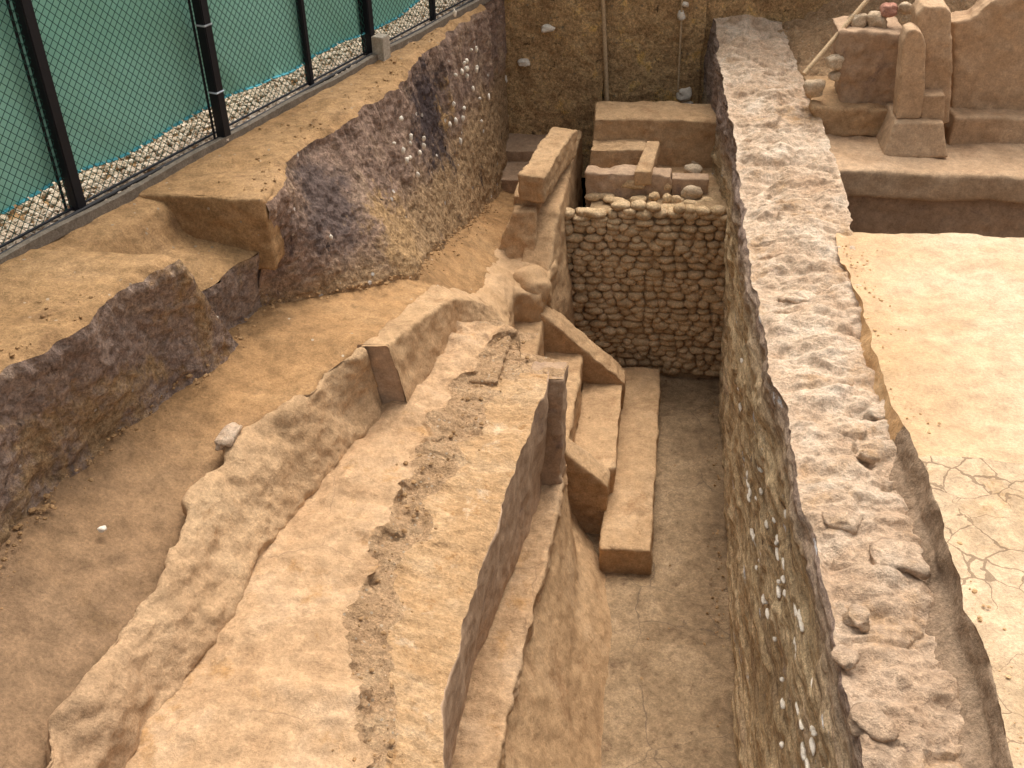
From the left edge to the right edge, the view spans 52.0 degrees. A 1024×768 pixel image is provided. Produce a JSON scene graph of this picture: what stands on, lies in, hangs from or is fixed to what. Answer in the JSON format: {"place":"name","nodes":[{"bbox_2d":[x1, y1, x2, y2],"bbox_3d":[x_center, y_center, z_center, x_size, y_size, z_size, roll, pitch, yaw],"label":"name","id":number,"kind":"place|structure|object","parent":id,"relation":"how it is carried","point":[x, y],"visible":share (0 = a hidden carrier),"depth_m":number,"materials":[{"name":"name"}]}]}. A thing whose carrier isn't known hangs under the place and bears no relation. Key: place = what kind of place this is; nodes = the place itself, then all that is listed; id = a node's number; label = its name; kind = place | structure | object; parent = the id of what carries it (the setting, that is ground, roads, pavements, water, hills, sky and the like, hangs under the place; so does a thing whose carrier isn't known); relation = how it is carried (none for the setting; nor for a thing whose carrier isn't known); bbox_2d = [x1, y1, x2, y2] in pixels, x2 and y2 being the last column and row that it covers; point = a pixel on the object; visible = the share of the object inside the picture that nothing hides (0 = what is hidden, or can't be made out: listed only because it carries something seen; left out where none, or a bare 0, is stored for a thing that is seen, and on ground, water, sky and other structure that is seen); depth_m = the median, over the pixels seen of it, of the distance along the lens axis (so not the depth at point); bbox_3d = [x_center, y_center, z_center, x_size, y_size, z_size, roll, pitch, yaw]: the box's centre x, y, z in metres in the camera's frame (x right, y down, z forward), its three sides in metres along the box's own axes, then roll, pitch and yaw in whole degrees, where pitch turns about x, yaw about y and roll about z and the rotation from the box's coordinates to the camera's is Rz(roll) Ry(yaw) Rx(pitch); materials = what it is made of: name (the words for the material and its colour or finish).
{"place":"outdoors","nodes":[
{"label":"outdoors","id":0,"kind":"place"},
{"bbox_2d":[121,173,284,269],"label":"terrain","id":1,"kind":"structure","parent":0,"point":[244,223],"depth_m":6.71,"materials":[{"name":"beige soil"}]},
{"bbox_2d":[0,0,468,251],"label":"gravel","id":2,"kind":"structure","parent":0,"point":[59,203],"depth_m":7.47,"materials":[{"name":"beige gravel"}]},
{"bbox_2d":[0,0,473,253],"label":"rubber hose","id":3,"kind":"object","parent":2,"relation":"on","point":[122,188],"visible":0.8,"depth_m":6.98,"materials":[{"name":"black rubber"}]},
{"bbox_2d":[0,0,513,767],"bbox_3d":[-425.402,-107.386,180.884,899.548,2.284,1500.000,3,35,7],"label":"terrain","id":4,"kind":"structure","parent":0,"point":[76,588],"depth_m":6.35,"materials":[{"name":"beige soil"}]},
{"bbox_2d":[97,525,106,532],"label":"stone","id":5,"kind":"object","parent":4,"relation":"on","point":[101,529],"visible":1,"depth_m":5.41,"materials":[{"name":"white stone"}]},
{"bbox_2d":[0,0,465,247],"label":"chain link fence","id":6,"kind":"object","parent":4,"relation":"on","point":[85,85],"visible":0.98,"depth_m":6.67,"materials":[{"name":"black paint"}]},
{"bbox_2d":[0,0,490,263],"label":"edging board","id":7,"kind":"object","parent":4,"relation":"on","point":[68,225],"visible":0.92,"depth_m":7.07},
{"bbox_2d":[44,285,505,767],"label":"mud wall","id":8,"kind":"structure","parent":4,"relation":"on","point":[243,504],"depth_m":5.71,"materials":[{"name":"soil"}]},
{"bbox_2d":[214,422,241,450],"bbox_3d":[-1.622,0.302,6.001,0.112,0.092,0.226,3,35,7],"label":"stone","id":9,"kind":"object","parent":8,"relation":"on","point":[228,434],"visible":1,"depth_m":5.96,"materials":[{"name":"beige stone"}]},
{"bbox_2d":[371,33,390,60],"bbox_3d":[-1.105,-2.825,8.874,0.110,0.240,0.120,14,37,21],"label":"concrete block","id":10,"kind":"object","parent":4,"relation":"on","point":[380,45],"depth_m":8.82,"materials":[{"name":"grey concrete"}]},
{"bbox_2d":[501,133,547,192],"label":"corner steps","id":11,"kind":"structure","parent":4,"relation":"on","point":[521,149],"depth_m":11.38,"materials":[{"name":"brown soil"}]},
{"bbox_2d":[498,127,582,325],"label":"adobe wall","id":12,"kind":"structure","parent":4,"relation":"on","point":[548,191],"depth_m":9.59,"materials":[{"name":"soil"}]},
{"bbox_2d":[471,248,557,327],"bbox_3d":[0.062,-0.772,9.510,0.680,1.246,3.377,3,35,7],"label":"mound","id":13,"kind":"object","parent":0,"point":[507,297],"depth_m":9.25,"materials":[{"name":"soil"}]},
{"bbox_2d":[386,375,737,767],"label":"floor","id":14,"kind":"structure","parent":0,"point":[678,666],"depth_m":7.99,"materials":[{"name":"brown soil"}]},
{"bbox_2d":[0,16,730,767],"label":"rubble","id":15,"kind":"object","parent":14,"relation":"on","point":[114,434],"visible":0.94,"depth_m":6.45,"materials":[{"name":"brown stone"}]},
{"bbox_2d":[125,320,611,767],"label":"mud platform","id":16,"kind":"structure","parent":14,"relation":"on","point":[502,633],"depth_m":6.04,"materials":[{"name":"soil"}]},
{"bbox_2d":[513,263,625,533],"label":"staircase","id":17,"kind":"structure","parent":14,"relation":"on","point":[596,383],"depth_m":9.27,"materials":[{"name":"soil"}]},
{"bbox_2d":[599,367,660,574],"bbox_3d":[1.070,0.690,9.441,0.480,0.337,2.661,3,35,7],"label":"bench","id":18,"kind":"object","parent":14,"relation":"on","point":[626,539],"visible":0.82,"depth_m":8.92,"materials":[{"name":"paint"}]},
{"bbox_2d":[565,186,727,378],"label":"cobble wall","id":19,"kind":"structure","parent":14,"relation":"on","point":[647,274],"depth_m":10.13,"materials":[{"name":"stone"}]},
{"bbox_2d":[585,101,717,215],"bbox_3d":[1.436,-2.097,10.590,1.337,1.148,1.298,3,35,7],"label":"mud enclosure","id":20,"kind":"object","parent":19,"relation":"on","point":[658,146],"visible":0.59,"depth_m":10.41,"materials":[{"name":"soil"}]},
{"bbox_2d":[621,180,645,188],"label":"stone","id":21,"kind":"object","parent":20,"relation":"on","point":[629,184],"visible":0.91,"depth_m":10.02,"materials":[{"name":"brown stone"}]},
{"bbox_2d":[664,183,671,190],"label":"stone","id":22,"kind":"object","parent":20,"relation":"on","point":[667,186],"visible":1,"depth_m":9.98,"materials":[{"name":"brown stone"}]},
{"bbox_2d":[684,164,702,172],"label":"stone","id":23,"kind":"object","parent":20,"relation":"on","point":[693,168],"visible":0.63,"depth_m":10.34,"materials":[{"name":"grey stone"}]},
{"bbox_2d":[648,192,659,201],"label":"stone","id":24,"kind":"object","parent":19,"relation":"on","point":[654,196],"visible":0.98,"depth_m":9.90,"materials":[{"name":"beige stone"}]},
{"bbox_2d":[662,193,671,203],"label":"stone","id":25,"kind":"object","parent":19,"relation":"on","point":[666,197],"visible":1,"depth_m":9.90,"materials":[{"name":"beige stone"}]},
{"bbox_2d":[671,195,680,203],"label":"stone","id":26,"kind":"object","parent":19,"relation":"on","point":[676,199],"visible":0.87,"depth_m":9.89,"materials":[{"name":"beige stone"}]},
{"bbox_2d":[681,185,702,199],"bbox_3d":[1.707,-1.815,9.970,0.207,0.156,0.142,3,35,7],"label":"stone","id":27,"kind":"object","parent":19,"relation":"on","point":[691,192],"visible":0.94,"depth_m":9.91,"materials":[{"name":"grey stone"}]},
{"bbox_2d":[702,14,964,767],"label":"stone wall","id":28,"kind":"structure","parent":14,"relation":"on","point":[809,451],"depth_m":6.42,"materials":[{"name":"beige stone"}]},
{"bbox_2d":[835,232,1023,767],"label":"clay floor","id":29,"kind":"structure","parent":0,"point":[953,354],"depth_m":5.85,"materials":[{"name":"beige soil"}]},
{"bbox_2d":[842,242,1022,763],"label":"rubble","id":30,"kind":"object","parent":29,"relation":"on","point":[974,590],"visible":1,"depth_m":5.90,"materials":[{"name":"beige stone"}]},
{"bbox_3d":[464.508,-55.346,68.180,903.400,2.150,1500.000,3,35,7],"label":"ground","id":31,"kind":"structure","parent":0,"visible":0},
{"bbox_2d":[504,0,837,177],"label":"soil wall","id":32,"kind":"structure","parent":31,"relation":"on","point":[558,82],"depth_m":11.17,"materials":[{"name":"brown soil"}]},
{"bbox_2d":[517,58,529,66],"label":"stone","id":33,"kind":"object","parent":32,"relation":"on","point":[524,62],"visible":1,"depth_m":11.25,"materials":[{"name":"grey stone"}]},
{"bbox_2d":[541,24,554,32],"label":"stone","id":34,"kind":"object","parent":32,"relation":"on","point":[545,28],"visible":1,"depth_m":11.00,"materials":[{"name":"grey stone"}]},
{"bbox_2d":[601,0,608,100],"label":"wooden stake","id":35,"kind":"object","parent":32,"relation":"attached to","point":[604,38],"visible":0.83,"depth_m":11.07,"materials":[{"name":"brown wood"}]},
{"bbox_2d":[677,0,682,91],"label":"wooden stake","id":36,"kind":"object","parent":32,"relation":"attached to","point":[679,56],"visible":1,"depth_m":11.06,"materials":[{"name":"brown wood"}]},
{"bbox_2d":[677,10,685,20],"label":"stone","id":37,"kind":"object","parent":32,"relation":"on","point":[680,16],"visible":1,"depth_m":10.85,"materials":[{"name":"grey stone"}]},
{"bbox_2d":[676,87,691,101],"bbox_3d":[1.860,-3.132,11.342,0.178,0.162,0.132,-8,35,-10],"label":"stone","id":38,"kind":"object","parent":32,"relation":"on","point":[683,94],"visible":1,"depth_m":11.30,"materials":[{"name":"grey stone"}]},
{"bbox_2d":[682,1,688,6],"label":"stone","id":39,"kind":"object","parent":32,"relation":"on","point":[685,4],"visible":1,"depth_m":10.77,"materials":[{"name":"grey stone"}]},
{"bbox_2d":[825,134,1023,237],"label":"mud dais","id":40,"kind":"object","parent":31,"relation":"on","point":[974,188],"visible":0.34,"depth_m":9.02,"materials":[{"name":"brown soil"}]},
{"bbox_2d":[803,16,901,136],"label":"adobe block","id":41,"kind":"structure","parent":40,"relation":"on","point":[856,98],"depth_m":9.34,"materials":[{"name":"soil"}]},
{"bbox_2d":[803,79,825,97],"bbox_3d":[2.704,-2.645,9.392,0.197,0.168,0.165,3,35,7],"label":"stone","id":42,"kind":"object","parent":41,"relation":"on","point":[814,88],"visible":1,"depth_m":9.34,"materials":[{"name":"beige stone"}]},
{"bbox_2d":[828,70,840,81],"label":"stone","id":43,"kind":"object","parent":41,"relation":"on","point":[835,75],"visible":1,"depth_m":9.28,"materials":[{"name":"brown stone"}]},
{"bbox_2d":[825,54,844,70],"bbox_3d":[2.836,-2.834,9.245,0.144,0.143,0.130,-14,36,-18],"label":"stone","id":44,"kind":"object","parent":43,"relation":"on","point":[834,61],"visible":1,"depth_m":9.20,"materials":[{"name":"beige stone"}]},
{"bbox_2d":[802,0,869,75],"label":"wooden stick","id":45,"kind":"object","parent":41,"relation":"on","point":[831,41],"visible":0.98,"depth_m":9.20,"materials":[{"name":"brown wood"}]},
{"bbox_2d":[848,13,867,27],"bbox_3d":[3.039,-3.204,9.241,0.166,0.122,0.132,3,35,7],"label":"stone","id":46,"kind":"object","parent":41,"relation":"on","point":[859,20],"visible":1,"depth_m":9.20,"materials":[{"name":"beige stone"}]},
{"bbox_2d":[866,11,887,28],"bbox_3d":[3.201,-3.184,9.224,0.200,0.176,0.145,3,35,7],"label":"stone","id":47,"kind":"object","parent":41,"relation":"on","point":[875,19],"visible":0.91,"depth_m":9.17,"materials":[{"name":"beige stone"}]},
{"bbox_2d":[880,2,897,17],"bbox_3d":[3.287,-3.257,9.159,0.154,0.124,0.123,-3,34,-2],"label":"stone","id":48,"kind":"object","parent":47,"relation":"on","point":[889,10],"visible":1,"depth_m":9.12,"materials":[{"name":"stone"}]},
{"bbox_2d":[897,1,911,14],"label":"stone","id":49,"kind":"object","parent":41,"relation":"on","point":[904,7],"visible":0.94,"depth_m":9.09,"materials":[{"name":"beige stone"}]},
{"bbox_2d":[777,0,976,76],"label":"rubble slope","id":50,"kind":"structure","parent":40,"relation":"on","point":[810,36],"depth_m":10.46,"materials":[{"name":"brown soil"}]},
{"bbox_2d":[876,0,952,157],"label":"mud pillar","id":51,"kind":"structure","parent":40,"relation":"on","point":[916,117],"depth_m":8.94,"materials":[{"name":"brown soil"}]},
{"bbox_2d":[944,0,1023,144],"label":"plaster wall","id":52,"kind":"structure","parent":40,"relation":"on","point":[987,93],"depth_m":9.12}
]}

